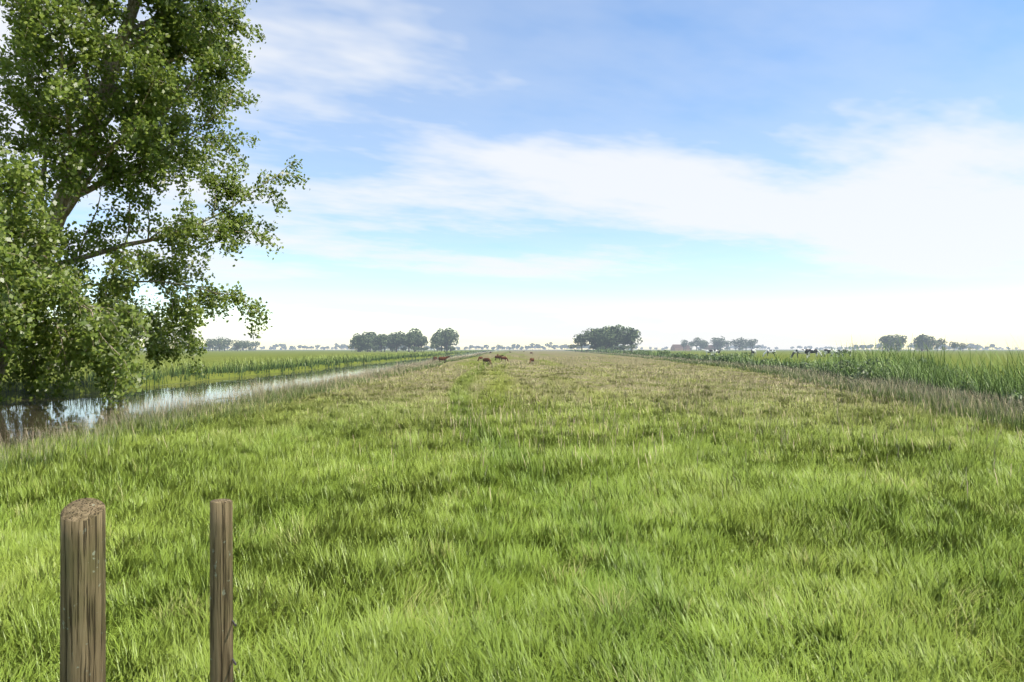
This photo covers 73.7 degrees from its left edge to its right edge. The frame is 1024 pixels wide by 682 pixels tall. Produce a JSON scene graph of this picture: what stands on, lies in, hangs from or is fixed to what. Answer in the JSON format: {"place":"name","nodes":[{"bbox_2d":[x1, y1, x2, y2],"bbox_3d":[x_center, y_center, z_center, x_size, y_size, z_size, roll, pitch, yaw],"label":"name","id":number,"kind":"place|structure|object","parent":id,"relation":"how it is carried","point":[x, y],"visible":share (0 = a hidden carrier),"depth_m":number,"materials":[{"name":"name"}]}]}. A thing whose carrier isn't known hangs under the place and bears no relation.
{"place":"outdoors","nodes":[
{"label":"outdoors","id":0,"kind":"place"},
{"bbox_2d":[0,350,501,449],"bbox_3d":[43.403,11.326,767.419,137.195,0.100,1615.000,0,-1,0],"label":"water","id":1,"kind":"structure","parent":0,"point":[18,414],"depth_m":25.36,"materials":[{"name":"grey liquid"}]},
{"bbox_2d":[0,349,1023,681],"bbox_3d":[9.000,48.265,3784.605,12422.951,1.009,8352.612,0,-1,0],"label":"ground","id":2,"kind":"structure","parent":0,"point":[514,355],"depth_m":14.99,"materials":[{"name":"green plant"}]},
{"bbox_2d":[60,498,105,681],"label":"fence post","id":3,"kind":"object","parent":2,"relation":"on","point":[82,589],"visible":1,"depth_m":2.20,"materials":[{"name":"brown wood"}]},
{"bbox_2d":[210,499,236,681],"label":"fence post","id":4,"kind":"object","parent":2,"relation":"on","point":[222,623],"visible":1,"depth_m":2.28,"materials":[{"name":"brown wood"}]},
{"bbox_2d":[438,356,449,362],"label":"cow","id":5,"kind":"object","parent":2,"relation":"on","point":[442,358],"visible":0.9,"depth_m":76.67},
{"bbox_2d":[483,358,491,363],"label":"cow","id":6,"kind":"object","parent":2,"relation":"on","point":[486,359],"visible":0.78,"depth_m":72.90},
{"bbox_2d":[0,335,1023,474],"bbox_3d":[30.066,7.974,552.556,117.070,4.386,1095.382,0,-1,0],"label":"reeds","id":7,"kind":"object","parent":2,"relation":"on","point":[924,375],"visible":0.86,"depth_m":26.20,"materials":[{"name":"green plant"}]},
{"bbox_2d":[0,0,309,404],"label":"poplar tree","id":8,"kind":"object","parent":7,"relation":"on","point":[36,279],"visible":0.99,"depth_m":25.62,"materials":[{"name":"green plant"}]},
{"bbox_2d":[126,324,1017,351],"bbox_3d":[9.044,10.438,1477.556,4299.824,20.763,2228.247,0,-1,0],"label":"distant trees","id":9,"kind":"object","parent":2,"relation":"on","point":[612,338],"visible":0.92,"depth_m":527.37,"materials":[{"name":"green plant"}]},
{"bbox_2d":[701,349,714,354],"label":"cow","id":10,"kind":"object","parent":2,"relation":"on","point":[711,351],"visible":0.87,"depth_m":160.43},
{"bbox_2d":[751,348,756,356],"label":"cow","id":11,"kind":"object","parent":2,"relation":"on","point":[753,351],"visible":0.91,"depth_m":144.76},
{"bbox_2d":[763,350,775,356],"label":"cow","id":12,"kind":"object","parent":2,"relation":"on","point":[770,351],"visible":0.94,"depth_m":149.46},
{"bbox_2d":[791,349,809,357],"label":"cow","id":13,"kind":"object","parent":2,"relation":"on","point":[802,351],"visible":0.85,"depth_m":123.30},
{"bbox_2d":[808,349,822,356],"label":"cow","id":14,"kind":"object","parent":2,"relation":"on","point":[816,351],"visible":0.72,"depth_m":143.53},
{"bbox_2d":[823,349,839,356],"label":"cow","id":15,"kind":"object","parent":2,"relation":"on","point":[826,351],"visible":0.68,"depth_m":139.09},
{"bbox_2d":[838,349,850,355],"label":"cow","id":16,"kind":"object","parent":2,"relation":"on","point":[843,350],"visible":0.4,"depth_m":145.43},
{"bbox_2d":[0,0,1023,349],"label":"sky","id":17,"kind":"structure","parent":0,"point":[782,174],"materials":[{"name":"blue"}]},
{"bbox_2d":[670,344,928,350],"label":"farm buildings","id":18,"kind":"structure","parent":0,"point":[676,347],"depth_m":827.16,"materials":[{"name":"brown"}]}
]}

